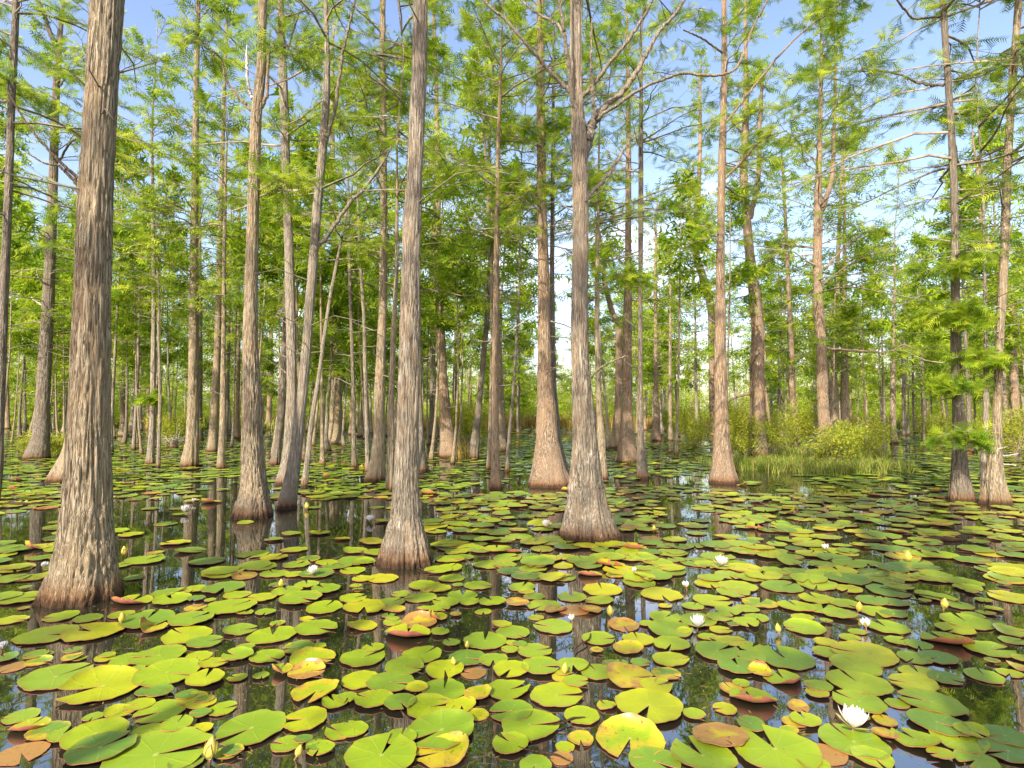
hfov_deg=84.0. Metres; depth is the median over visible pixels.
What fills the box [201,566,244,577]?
lily pad
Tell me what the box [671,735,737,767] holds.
lily pad
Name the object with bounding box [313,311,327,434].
cypress tree
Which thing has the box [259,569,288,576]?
lily pad
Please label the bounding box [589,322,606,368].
cypress tree
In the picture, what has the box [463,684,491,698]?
lily pad
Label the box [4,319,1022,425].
distant woods
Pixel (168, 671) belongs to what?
lily pad
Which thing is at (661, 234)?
cypress tree
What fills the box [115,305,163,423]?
cypress tree
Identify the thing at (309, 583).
lily pad
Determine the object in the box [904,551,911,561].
water lily
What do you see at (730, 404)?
shrub
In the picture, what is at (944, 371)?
cypress tree
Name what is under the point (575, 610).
lily pad
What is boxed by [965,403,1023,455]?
shrub
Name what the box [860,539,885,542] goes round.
floating bark
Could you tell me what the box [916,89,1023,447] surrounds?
cypress tree
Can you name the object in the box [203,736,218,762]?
water lily
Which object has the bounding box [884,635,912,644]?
lily pad
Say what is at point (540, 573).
lily pad
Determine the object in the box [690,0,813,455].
cypress tree
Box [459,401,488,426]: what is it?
shrub
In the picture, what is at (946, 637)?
lily pad
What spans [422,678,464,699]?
lily pad
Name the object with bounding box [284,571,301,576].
lily pad
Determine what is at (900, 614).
lily pad
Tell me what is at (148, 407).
cypress tree
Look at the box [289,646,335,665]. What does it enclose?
lily pad
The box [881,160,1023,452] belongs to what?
cypress tree
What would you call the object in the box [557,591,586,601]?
lily pad
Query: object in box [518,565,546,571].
lily pad
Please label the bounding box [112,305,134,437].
cypress tree
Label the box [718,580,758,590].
lily pad
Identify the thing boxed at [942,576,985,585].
lily pad
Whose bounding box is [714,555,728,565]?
water lily
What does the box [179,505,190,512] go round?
water lily
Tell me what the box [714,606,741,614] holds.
lily pad
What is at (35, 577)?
lily pad
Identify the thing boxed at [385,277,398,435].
cypress tree
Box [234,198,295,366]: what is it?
cypress tree
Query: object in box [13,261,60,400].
cypress tree
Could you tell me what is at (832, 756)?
lily pad
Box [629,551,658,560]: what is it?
lily pad
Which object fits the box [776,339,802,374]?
cypress tree
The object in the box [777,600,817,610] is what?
lily pad
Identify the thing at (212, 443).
cypress tree
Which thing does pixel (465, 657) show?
lily pad
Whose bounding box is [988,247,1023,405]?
cypress tree
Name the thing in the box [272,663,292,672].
lily pad
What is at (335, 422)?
cypress tree
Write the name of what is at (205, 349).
cypress tree
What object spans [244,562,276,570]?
lily pad
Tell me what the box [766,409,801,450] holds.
shrub
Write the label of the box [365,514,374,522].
water lily
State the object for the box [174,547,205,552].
lily pad
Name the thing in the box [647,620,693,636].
lily pad
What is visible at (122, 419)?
cypress tree
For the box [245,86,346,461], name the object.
cypress tree
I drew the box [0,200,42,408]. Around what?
cypress tree
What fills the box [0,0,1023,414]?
sky
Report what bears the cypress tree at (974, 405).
on the water
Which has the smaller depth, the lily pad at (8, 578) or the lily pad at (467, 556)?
the lily pad at (8, 578)
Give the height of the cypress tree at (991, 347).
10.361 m
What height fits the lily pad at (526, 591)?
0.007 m
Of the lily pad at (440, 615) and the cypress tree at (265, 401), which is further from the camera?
the cypress tree at (265, 401)
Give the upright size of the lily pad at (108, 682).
0.044 m
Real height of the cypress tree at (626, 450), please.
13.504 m
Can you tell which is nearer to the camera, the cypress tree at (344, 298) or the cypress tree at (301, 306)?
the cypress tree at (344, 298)
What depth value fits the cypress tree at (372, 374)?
25.69 m
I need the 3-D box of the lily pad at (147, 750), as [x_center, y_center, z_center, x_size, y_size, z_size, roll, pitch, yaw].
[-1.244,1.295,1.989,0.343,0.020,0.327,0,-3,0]
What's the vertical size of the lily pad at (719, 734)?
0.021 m
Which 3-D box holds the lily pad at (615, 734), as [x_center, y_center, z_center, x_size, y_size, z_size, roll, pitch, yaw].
[0.431,1.287,2.091,0.248,0.047,0.229,0,-3,0]
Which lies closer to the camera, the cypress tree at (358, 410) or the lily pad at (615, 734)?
the lily pad at (615, 734)
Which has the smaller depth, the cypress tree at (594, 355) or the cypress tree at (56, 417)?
the cypress tree at (56, 417)
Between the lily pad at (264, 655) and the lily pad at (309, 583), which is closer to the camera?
the lily pad at (264, 655)
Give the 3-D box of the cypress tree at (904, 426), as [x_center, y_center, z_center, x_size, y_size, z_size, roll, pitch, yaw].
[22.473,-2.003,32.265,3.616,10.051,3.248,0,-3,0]
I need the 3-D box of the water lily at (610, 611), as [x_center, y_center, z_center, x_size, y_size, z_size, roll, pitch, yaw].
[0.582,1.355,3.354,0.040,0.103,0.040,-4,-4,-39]
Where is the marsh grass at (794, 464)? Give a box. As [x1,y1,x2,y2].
[697,443,919,476]
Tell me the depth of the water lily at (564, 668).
2.61 m
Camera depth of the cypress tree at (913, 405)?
36.17 m
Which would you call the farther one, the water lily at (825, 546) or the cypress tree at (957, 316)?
the cypress tree at (957, 316)
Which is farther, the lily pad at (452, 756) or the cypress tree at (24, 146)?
the cypress tree at (24, 146)
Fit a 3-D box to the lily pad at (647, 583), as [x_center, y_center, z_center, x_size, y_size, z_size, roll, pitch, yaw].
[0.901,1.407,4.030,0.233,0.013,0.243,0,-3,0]
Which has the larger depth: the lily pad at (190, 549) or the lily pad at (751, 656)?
the lily pad at (190, 549)
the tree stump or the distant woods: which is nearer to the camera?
the tree stump
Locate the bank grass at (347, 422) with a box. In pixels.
[4,412,1020,430]
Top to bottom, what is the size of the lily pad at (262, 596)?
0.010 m
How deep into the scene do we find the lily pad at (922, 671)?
2.65 m
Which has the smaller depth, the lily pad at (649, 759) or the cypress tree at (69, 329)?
the lily pad at (649, 759)
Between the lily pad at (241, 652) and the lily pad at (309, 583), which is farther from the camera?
the lily pad at (309, 583)
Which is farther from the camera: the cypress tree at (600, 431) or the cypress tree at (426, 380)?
the cypress tree at (426, 380)
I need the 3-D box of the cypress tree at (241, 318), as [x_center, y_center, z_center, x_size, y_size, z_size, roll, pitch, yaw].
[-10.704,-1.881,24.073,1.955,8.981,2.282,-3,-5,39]
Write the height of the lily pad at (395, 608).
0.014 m
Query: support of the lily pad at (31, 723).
on the water
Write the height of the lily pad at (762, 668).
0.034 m
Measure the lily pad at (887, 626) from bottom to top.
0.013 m
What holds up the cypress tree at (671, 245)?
on the water
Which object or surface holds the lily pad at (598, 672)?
on the water
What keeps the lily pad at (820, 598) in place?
on the water
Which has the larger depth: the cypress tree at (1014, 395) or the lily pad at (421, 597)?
the cypress tree at (1014, 395)
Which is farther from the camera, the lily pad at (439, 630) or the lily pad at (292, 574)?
the lily pad at (292, 574)
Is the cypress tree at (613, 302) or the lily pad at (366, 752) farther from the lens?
the cypress tree at (613, 302)
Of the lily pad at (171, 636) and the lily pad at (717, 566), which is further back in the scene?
the lily pad at (717, 566)
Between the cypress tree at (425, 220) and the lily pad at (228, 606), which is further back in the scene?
the cypress tree at (425, 220)
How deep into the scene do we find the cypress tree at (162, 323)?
19.40 m
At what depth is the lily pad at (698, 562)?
4.58 m
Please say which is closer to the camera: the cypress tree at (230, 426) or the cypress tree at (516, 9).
the cypress tree at (516, 9)
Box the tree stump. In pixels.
[155,425,184,447]
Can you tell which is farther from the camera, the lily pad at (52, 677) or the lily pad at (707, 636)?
the lily pad at (707, 636)
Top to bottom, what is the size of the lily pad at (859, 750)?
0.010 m
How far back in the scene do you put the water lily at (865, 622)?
3.16 m
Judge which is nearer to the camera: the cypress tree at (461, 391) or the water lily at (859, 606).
the water lily at (859, 606)
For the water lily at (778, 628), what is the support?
on the water
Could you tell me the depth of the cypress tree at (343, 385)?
28.72 m
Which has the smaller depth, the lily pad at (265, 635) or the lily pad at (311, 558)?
the lily pad at (265, 635)
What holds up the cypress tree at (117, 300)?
on the water
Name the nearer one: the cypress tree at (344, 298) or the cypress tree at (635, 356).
the cypress tree at (344, 298)
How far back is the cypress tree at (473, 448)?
15.52 m
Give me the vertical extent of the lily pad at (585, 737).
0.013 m
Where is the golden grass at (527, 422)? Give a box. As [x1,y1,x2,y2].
[143,411,1022,430]
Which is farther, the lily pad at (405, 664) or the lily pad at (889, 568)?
the lily pad at (889, 568)
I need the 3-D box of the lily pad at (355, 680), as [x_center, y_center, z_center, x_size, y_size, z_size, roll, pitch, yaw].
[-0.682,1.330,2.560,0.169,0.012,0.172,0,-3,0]
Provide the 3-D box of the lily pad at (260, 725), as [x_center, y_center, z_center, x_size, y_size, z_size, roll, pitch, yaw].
[-0.991,1.307,2.164,0.241,0.016,0.262,0,-3,0]
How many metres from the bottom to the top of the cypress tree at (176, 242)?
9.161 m
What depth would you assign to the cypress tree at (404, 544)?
4.63 m
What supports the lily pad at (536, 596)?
on the water
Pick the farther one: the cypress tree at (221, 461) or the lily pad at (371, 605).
the cypress tree at (221, 461)
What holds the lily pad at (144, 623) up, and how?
on the water
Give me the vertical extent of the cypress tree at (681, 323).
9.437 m
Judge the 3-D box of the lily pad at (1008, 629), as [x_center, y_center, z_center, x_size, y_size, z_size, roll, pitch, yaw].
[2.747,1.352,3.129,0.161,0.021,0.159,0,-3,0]
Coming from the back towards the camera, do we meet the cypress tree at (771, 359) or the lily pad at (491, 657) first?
the cypress tree at (771, 359)
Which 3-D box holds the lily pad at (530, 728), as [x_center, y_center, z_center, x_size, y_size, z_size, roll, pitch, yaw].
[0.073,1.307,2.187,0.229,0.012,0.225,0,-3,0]
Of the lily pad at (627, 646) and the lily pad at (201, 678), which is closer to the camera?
the lily pad at (201, 678)
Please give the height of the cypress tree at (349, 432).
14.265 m
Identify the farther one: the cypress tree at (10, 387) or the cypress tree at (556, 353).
the cypress tree at (10, 387)
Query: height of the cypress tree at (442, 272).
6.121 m
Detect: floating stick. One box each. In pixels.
[341,588,370,593]
[518,746,570,761]
[548,716,584,724]
[574,633,590,653]
[881,587,961,603]
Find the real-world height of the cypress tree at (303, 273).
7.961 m
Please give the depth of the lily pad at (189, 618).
3.29 m
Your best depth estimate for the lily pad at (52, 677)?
2.59 m
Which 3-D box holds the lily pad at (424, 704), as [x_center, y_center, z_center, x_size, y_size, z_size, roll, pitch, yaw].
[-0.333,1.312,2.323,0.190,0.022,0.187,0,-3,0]
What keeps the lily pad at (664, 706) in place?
on the water
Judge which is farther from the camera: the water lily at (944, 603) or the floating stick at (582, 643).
the water lily at (944, 603)
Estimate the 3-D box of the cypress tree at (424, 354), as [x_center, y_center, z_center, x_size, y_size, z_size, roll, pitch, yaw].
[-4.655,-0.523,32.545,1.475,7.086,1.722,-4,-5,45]
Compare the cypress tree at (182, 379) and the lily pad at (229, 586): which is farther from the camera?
the cypress tree at (182, 379)
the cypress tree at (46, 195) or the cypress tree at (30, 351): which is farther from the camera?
the cypress tree at (46, 195)
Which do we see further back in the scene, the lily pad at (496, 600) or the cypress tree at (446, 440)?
the cypress tree at (446, 440)
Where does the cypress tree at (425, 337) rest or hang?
on the water
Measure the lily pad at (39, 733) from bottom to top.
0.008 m
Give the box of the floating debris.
[2,479,1023,767]
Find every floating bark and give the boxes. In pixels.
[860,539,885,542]
[923,536,963,540]
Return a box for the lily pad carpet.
[0,428,1023,759]
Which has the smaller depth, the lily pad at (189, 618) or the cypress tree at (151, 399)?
the lily pad at (189, 618)
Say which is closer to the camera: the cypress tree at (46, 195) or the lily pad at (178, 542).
the lily pad at (178, 542)
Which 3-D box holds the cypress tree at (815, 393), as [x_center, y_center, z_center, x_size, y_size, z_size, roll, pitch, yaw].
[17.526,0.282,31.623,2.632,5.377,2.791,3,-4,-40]
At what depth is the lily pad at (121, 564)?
4.52 m
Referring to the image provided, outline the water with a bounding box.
[0,426,1023,767]
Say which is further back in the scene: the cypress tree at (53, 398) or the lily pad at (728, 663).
the cypress tree at (53, 398)
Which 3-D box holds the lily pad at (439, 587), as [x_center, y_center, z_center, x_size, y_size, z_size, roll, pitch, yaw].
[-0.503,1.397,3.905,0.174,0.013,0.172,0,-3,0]
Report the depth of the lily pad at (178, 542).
5.30 m
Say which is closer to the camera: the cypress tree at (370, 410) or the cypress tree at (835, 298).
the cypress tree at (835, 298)
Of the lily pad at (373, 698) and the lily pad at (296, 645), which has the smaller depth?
the lily pad at (373, 698)
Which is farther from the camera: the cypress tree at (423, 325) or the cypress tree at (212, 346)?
the cypress tree at (212, 346)
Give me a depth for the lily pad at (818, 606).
3.50 m
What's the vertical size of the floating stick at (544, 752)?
0.011 m
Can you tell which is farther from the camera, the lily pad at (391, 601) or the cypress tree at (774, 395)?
the cypress tree at (774, 395)
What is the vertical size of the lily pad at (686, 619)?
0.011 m
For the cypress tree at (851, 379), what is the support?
on the water
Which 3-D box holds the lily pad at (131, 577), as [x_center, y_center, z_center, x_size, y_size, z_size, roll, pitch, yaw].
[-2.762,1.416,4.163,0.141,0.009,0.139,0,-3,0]
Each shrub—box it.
[10,436,29,451]
[16,429,65,455]
[141,414,207,444]
[450,398,470,430]
[450,399,488,444]
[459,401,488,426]
[559,400,613,433]
[648,402,674,432]
[662,402,709,437]
[667,410,713,445]
[702,407,781,455]
[728,392,749,431]
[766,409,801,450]
[770,395,817,448]
[795,422,871,463]
[830,413,901,455]
[850,419,897,448]
[905,411,951,439]
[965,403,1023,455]
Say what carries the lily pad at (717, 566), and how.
on the water
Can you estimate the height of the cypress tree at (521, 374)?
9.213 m
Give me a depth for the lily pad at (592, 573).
4.19 m
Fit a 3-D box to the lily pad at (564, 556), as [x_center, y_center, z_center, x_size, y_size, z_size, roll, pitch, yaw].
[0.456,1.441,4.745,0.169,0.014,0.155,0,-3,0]
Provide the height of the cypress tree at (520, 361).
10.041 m
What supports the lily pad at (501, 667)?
on the water
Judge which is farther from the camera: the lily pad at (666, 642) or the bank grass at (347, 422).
the bank grass at (347, 422)
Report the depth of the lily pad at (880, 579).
4.11 m
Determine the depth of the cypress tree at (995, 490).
7.75 m
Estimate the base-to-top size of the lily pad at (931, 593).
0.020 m
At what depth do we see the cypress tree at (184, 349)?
30.93 m
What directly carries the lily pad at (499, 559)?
on the water
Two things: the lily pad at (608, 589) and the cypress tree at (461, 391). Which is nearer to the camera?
the lily pad at (608, 589)
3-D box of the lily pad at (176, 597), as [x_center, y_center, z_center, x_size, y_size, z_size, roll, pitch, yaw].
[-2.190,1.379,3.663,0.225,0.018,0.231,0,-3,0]
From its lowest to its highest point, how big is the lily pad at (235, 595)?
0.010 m
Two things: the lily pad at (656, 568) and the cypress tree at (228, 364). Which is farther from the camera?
the cypress tree at (228, 364)
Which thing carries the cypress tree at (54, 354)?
on the water
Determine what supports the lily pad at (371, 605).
on the water
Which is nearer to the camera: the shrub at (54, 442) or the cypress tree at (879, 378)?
the shrub at (54, 442)
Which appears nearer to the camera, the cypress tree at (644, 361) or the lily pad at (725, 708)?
the lily pad at (725, 708)
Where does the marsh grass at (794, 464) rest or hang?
on the water
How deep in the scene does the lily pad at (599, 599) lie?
3.65 m
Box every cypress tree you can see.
[0,0,140,458]
[0,0,158,482]
[0,0,166,608]
[0,0,185,500]
[0,73,45,260]
[0,116,58,341]
[0,150,39,319]
[0,156,68,359]
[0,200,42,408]
[5,228,34,428]
[6,273,68,438]
[6,354,21,384]
[8,259,51,433]
[8,293,39,442]
[9,232,72,396]
[9,353,29,392]
[12,279,69,435]
[13,225,74,438]
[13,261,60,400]
[27,360,62,429]
[29,270,67,345]
[29,291,70,410]
[30,377,62,422]
[31,231,73,438]
[32,181,145,375]
[34,328,69,394]
[36,255,73,439]
[41,127,148,309]
[42,175,60,234]
[54,149,177,392]
[54,219,74,432]
[57,5,245,463]
[60,203,113,383]
[62,182,217,467]
[64,156,208,449]
[65,249,128,327]
[69,127,173,451]
[111,245,163,454]
[111,276,166,443]
[112,172,149,435]
[112,249,174,444]
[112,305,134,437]
[114,0,283,466]
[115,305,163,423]
[116,163,205,447]
[116,215,169,431]
[125,310,175,430]
[129,209,166,420]
[129,308,171,419]
[132,200,204,434]
[135,184,172,427]
[141,218,189,443]
[146,77,303,468]
[150,0,397,484]
[160,0,336,519]
[161,310,188,424]
[161,316,187,420]
[162,0,261,451]
[162,114,241,440]
[162,318,211,415]
[171,214,178,391]
[173,278,214,383]
[179,302,220,419]
[180,219,275,435]
[185,152,275,437]
[193,0,455,509]
[199,170,272,441]
[202,279,241,427]
[206,243,268,447]
[206,311,241,399]
[207,137,283,373]
[209,254,241,430]
[226,289,258,434]
[229,249,282,390]
[233,148,326,456]
[233,163,281,411]
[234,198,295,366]
[235,333,286,432]
[239,108,333,464]
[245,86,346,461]
[258,208,341,362]
[258,213,281,428]
[258,243,303,440]
[261,52,444,467]
[261,239,303,449]
[264,371,274,406]
[268,119,394,487]
[269,258,386,450]
[273,147,355,465]
[274,75,443,471]
[286,328,323,402]
[289,0,481,491]
[295,0,376,444]
[300,213,341,445]
[300,312,318,431]
[308,321,363,397]
[311,289,327,429]
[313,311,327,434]
[317,0,475,481]
[322,204,387,434]
[325,157,393,436]
[327,190,379,432]
[331,234,367,445]
[332,29,493,471]
[343,314,398,399]
[346,240,395,430]
[346,241,398,432]
[347,42,463,449]
[353,272,378,438]
[357,0,507,569]
[357,292,377,435]
[366,244,401,442]
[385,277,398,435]
[386,268,434,398]
[389,0,499,457]
[392,20,572,469]
[396,152,463,436]
[396,306,436,385]
[398,170,486,460]
[399,0,595,489]
[399,249,455,444]
[420,260,431,405]
[421,229,489,463]
[421,281,446,438]
[421,325,436,396]
[421,351,438,400]
[423,275,476,403]
[424,0,528,458]
[424,0,603,471]
[424,43,561,450]
[430,211,484,448]
[436,260,473,408]
[446,317,471,407]
[453,308,483,440]
[454,200,537,439]
[459,269,489,410]
[461,0,657,475]
[464,155,537,406]
[469,0,659,487]
[470,344,511,399]
[479,281,511,346]
[483,0,767,542]
[483,366,510,404]
[502,282,537,432]
[502,316,515,402]
[502,317,536,429]
[503,313,537,430]
[504,350,532,404]
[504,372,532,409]
[522,300,571,388]
[536,333,558,365]
[546,0,738,479]
[547,18,714,479]
[557,0,702,463]
[558,342,602,392]
[561,167,624,449]
[562,197,677,448]
[564,288,603,357]
[589,265,618,378]
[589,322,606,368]
[602,295,621,401]
[604,263,650,382]
[606,335,636,394]
[612,283,658,433]
[613,277,642,344]
[622,271,653,429]
[631,190,695,440]
[632,231,697,430]
[632,236,713,440]
[632,272,657,417]
[632,284,660,423]
[632,303,694,434]
[642,0,875,484]
[648,167,715,454]
[651,285,708,432]
[653,178,743,438]
[672,45,745,435]
[689,181,771,400]
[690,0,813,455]
[704,274,750,420]
[725,125,848,446]
[727,0,949,454]
[732,266,787,425]
[739,227,815,435]
[742,279,783,384]
[755,0,1023,502]
[764,289,787,418]
[765,105,929,430]
[765,276,811,425]
[766,325,797,425]
[767,361,796,415]
[769,278,799,393]
[774,115,905,428]
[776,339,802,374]
[794,233,831,420]
[800,265,859,394]
[801,302,873,421]
[801,343,860,404]
[809,260,863,422]
[812,278,864,403]
[813,0,1023,505]
[833,0,1023,491]
[834,146,971,443]
[834,240,893,431]
[838,225,929,438]
[840,333,881,426]
[848,307,875,428]
[854,277,916,431]
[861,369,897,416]
[874,228,949,433]
[874,261,939,435]
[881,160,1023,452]
[884,283,931,433]
[885,274,950,432]
[893,263,949,446]
[896,333,941,415]
[897,232,949,435]
[910,351,937,418]
[910,358,941,419]
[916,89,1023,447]
[918,124,1023,435]
[924,328,1008,423]
[926,334,950,432]
[930,218,994,362]
[943,302,950,420]
[947,329,1008,428]
[969,274,1019,395]
[971,373,1008,414]
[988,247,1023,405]
[989,334,1023,397]
[990,230,1023,427]
[990,277,1023,385]
[1009,231,1023,360]
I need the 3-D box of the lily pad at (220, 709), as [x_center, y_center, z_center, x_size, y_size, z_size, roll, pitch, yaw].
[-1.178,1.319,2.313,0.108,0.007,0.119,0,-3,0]
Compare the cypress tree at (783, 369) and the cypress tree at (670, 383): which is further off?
the cypress tree at (783, 369)
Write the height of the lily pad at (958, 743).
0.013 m
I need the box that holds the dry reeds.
[455,437,483,458]
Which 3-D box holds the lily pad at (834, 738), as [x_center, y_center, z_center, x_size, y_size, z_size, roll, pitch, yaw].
[1.244,1.304,2.077,0.227,0.013,0.233,0,-3,0]
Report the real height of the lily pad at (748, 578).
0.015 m
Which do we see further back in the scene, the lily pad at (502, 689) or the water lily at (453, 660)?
the water lily at (453, 660)
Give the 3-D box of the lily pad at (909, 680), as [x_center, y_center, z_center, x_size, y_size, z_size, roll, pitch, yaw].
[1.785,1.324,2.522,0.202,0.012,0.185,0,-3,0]
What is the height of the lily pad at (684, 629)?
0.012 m
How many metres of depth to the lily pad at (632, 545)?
5.00 m
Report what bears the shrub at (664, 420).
on the water
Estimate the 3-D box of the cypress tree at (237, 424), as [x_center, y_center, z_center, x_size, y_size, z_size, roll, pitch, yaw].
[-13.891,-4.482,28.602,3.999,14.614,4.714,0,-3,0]
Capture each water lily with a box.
[0,641,7,653]
[41,561,48,568]
[118,612,125,622]
[121,546,127,556]
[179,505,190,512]
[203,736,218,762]
[278,579,283,586]
[293,745,302,759]
[305,565,319,574]
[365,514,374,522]
[451,657,455,665]
[541,520,550,526]
[562,663,567,673]
[568,614,573,624]
[607,605,613,617]
[682,580,688,590]
[688,614,707,630]
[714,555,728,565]
[775,623,780,635]
[822,543,827,550]
[835,704,872,731]
[855,601,862,612]
[860,617,870,630]
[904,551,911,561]
[941,598,948,609]
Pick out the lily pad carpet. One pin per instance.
(196, 702)
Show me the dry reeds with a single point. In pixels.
(464, 452)
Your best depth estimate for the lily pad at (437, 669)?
2.66 m
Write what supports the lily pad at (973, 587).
on the water
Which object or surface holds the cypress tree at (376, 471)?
on the water
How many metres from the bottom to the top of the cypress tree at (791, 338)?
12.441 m
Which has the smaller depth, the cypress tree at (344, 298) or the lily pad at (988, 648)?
the lily pad at (988, 648)
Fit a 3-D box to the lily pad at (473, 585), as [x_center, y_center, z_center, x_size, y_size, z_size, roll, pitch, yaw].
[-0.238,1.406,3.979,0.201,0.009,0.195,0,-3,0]
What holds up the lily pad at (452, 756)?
on the water
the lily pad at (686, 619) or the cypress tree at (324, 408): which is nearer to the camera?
the lily pad at (686, 619)
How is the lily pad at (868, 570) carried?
on the water
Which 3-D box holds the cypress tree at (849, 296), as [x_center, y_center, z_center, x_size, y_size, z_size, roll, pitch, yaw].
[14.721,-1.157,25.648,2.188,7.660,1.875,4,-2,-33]
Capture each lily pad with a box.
[0,563,35,572]
[0,574,30,582]
[0,591,23,599]
[0,591,37,603]
[0,615,29,624]
[0,661,26,672]
[0,741,50,765]
[1,707,40,724]
[2,502,30,505]
[7,716,51,730]
[11,624,78,643]
[13,573,42,580]
[17,662,93,690]
[23,655,52,665]
[24,720,70,740]
[41,610,80,621]
[46,726,75,741]
[55,665,144,704]
[59,622,124,641]
[59,717,129,749]
[63,730,137,765]
[72,613,102,622]
[100,726,213,767]
[107,610,134,618]
[108,652,143,664]
[111,594,152,603]
[118,562,131,566]
[118,609,174,628]
[123,574,145,580]
[128,644,186,665]
[131,657,200,687]
[132,699,185,723]
[137,553,164,558]
[140,616,167,632]
[146,550,164,554]
[151,587,184,596]
[152,592,191,604]
[160,539,190,544]
[161,626,212,644]
[167,611,214,625]
[167,756,204,767]
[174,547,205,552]
[181,584,206,591]
[185,651,212,662]
[185,668,224,685]
[186,635,223,647]
[187,556,225,564]
[187,595,205,600]
[198,657,227,667]
[200,581,244,592]
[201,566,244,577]
[202,598,257,613]
[207,701,237,715]
[215,709,286,745]
[221,646,253,659]
[222,623,256,634]
[223,591,251,598]
[231,571,257,579]
[235,609,253,613]
[237,550,268,557]
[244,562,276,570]
[246,626,295,643]
[248,593,276,600]
[249,649,284,662]
[259,553,287,559]
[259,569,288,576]
[271,585,302,594]
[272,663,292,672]
[278,590,322,603]
[281,706,326,731]
[282,640,313,652]
[283,560,309,567]
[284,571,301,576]
[287,658,325,678]
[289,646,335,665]
[290,679,338,702]
[294,580,318,586]
[294,619,337,634]
[296,555,320,561]
[306,600,342,613]
[311,583,340,592]
[315,559,337,564]
[322,694,348,708]
[324,722,353,740]
[337,720,368,737]
[338,692,356,701]
[339,593,366,602]
[339,648,384,666]
[340,567,365,573]
[341,670,377,689]
[343,598,385,612]
[344,732,416,767]
[347,619,376,630]
[354,689,392,707]
[362,643,384,650]
[365,671,414,691]
[367,573,398,582]
[377,597,404,605]
[382,605,405,611]
[383,618,401,625]
[384,623,430,636]
[384,693,415,709]
[385,616,399,621]
[385,656,423,674]
[387,727,416,743]
[391,590,409,596]
[400,610,436,627]
[402,645,441,662]
[404,592,436,602]
[405,708,473,749]
[407,693,453,717]
[409,580,440,589]
[416,605,429,609]
[416,731,468,767]
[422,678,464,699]
[425,659,463,678]
[426,584,450,591]
[428,608,447,619]
[429,604,449,610]
[431,627,448,634]
[432,597,458,605]
[435,555,463,561]
[438,574,464,581]
[443,540,473,547]
[445,696,475,711]
[448,590,477,599]
[449,649,486,665]
[452,554,473,559]
[458,544,482,551]
[459,597,478,604]
[461,668,485,678]
[463,581,491,589]
[463,632,506,648]
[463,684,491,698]
[473,560,505,568]
[475,608,491,614]
[479,596,506,604]
[479,653,507,665]
[489,679,530,699]
[489,699,532,721]
[492,731,528,753]
[493,556,516,561]
[493,660,529,677]
[496,625,529,638]
[501,709,559,740]
[504,549,521,552]
[506,597,528,605]
[508,582,535,590]
[517,643,551,657]
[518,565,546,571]
[518,588,533,593]
[519,754,551,767]
[521,656,558,673]
[523,593,544,599]
[527,600,560,610]
[528,572,543,580]
[530,682,583,706]
[533,618,571,633]
[541,554,561,560]
[545,605,566,611]
[550,750,572,764]
[556,574,575,580]
[557,554,574,559]
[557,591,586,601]
[557,657,588,671]
[559,605,588,615]
[564,705,599,724]
[567,730,593,745]
[571,542,598,547]
[578,571,601,575]
[578,605,601,612]
[581,663,607,679]
[582,631,614,644]
[583,583,621,595]
[585,595,613,603]
[596,712,665,757]
[597,700,615,709]
[606,572,622,576]
[606,661,656,687]
[608,617,638,631]
[613,640,643,653]
[615,688,682,723]
[622,542,646,548]
[622,578,655,587]
[622,632,653,645]
[628,746,680,767]
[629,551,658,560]
[630,658,649,665]
[639,565,662,570]
[639,677,672,692]
[641,587,682,600]
[642,557,673,564]
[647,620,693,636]
[649,611,681,621]
[651,667,680,679]
[652,652,689,666]
[653,635,689,649]
[658,549,687,555]
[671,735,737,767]
[676,626,691,632]
[680,613,716,625]
[681,602,703,609]
[692,722,748,746]
[693,594,732,606]
[694,560,724,567]
[694,579,722,587]
[695,641,739,659]
[697,633,718,640]
[706,612,733,620]
[710,563,734,569]
[712,702,736,714]
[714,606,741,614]
[715,635,745,645]
[716,586,749,596]
[717,656,755,673]
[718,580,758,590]
[719,682,745,695]
[729,686,777,702]
[731,724,822,767]
[732,617,758,626]
[733,573,763,581]
[734,604,759,611]
[736,650,766,661]
[736,715,764,731]
[739,641,762,651]
[742,597,777,607]
[744,613,768,621]
[747,660,772,675]
[756,549,780,554]
[759,566,791,574]
[759,645,815,670]
[760,580,803,592]
[763,669,801,683]
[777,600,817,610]
[782,567,805,572]
[783,617,826,634]
[787,699,809,711]
[791,613,814,619]
[796,579,838,590]
[796,757,830,767]
[798,592,835,603]
[806,603,839,613]
[807,561,836,566]
[812,645,837,656]
[816,743,847,765]
[818,564,857,573]
[818,723,891,759]
[822,607,857,617]
[825,669,893,695]
[828,598,857,607]
[829,654,882,675]
[830,640,899,666]
[832,559,866,567]
[832,689,887,713]
[833,584,862,592]
[850,745,894,767]
[855,595,888,605]
[857,568,889,575]
[860,605,894,617]
[862,573,904,583]
[865,583,911,597]
[867,619,910,633]
[870,727,899,738]
[873,596,909,605]
[875,564,908,572]
[880,609,907,617]
[883,582,914,589]
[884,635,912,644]
[887,673,939,690]
[890,727,941,747]
[896,650,932,664]
[896,688,968,715]
[898,665,938,678]
[904,639,933,649]
[906,708,970,736]
[910,572,953,582]
[914,590,958,601]
[918,650,958,663]
[920,631,974,643]
[927,670,964,684]
[928,725,990,753]
[934,622,976,634]
[939,612,994,629]
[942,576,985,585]
[948,601,974,609]
[952,583,983,590]
[952,722,989,737]
[953,748,1000,767]
[961,611,985,618]
[962,640,1016,657]
[963,667,1005,683]
[978,737,1023,762]
[983,574,1023,583]
[983,724,1023,746]
[986,590,1023,603]
[993,623,1023,636]
[997,635,1023,644]
[1006,660,1023,670]
[1010,653,1023,660]
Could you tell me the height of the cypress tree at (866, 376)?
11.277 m

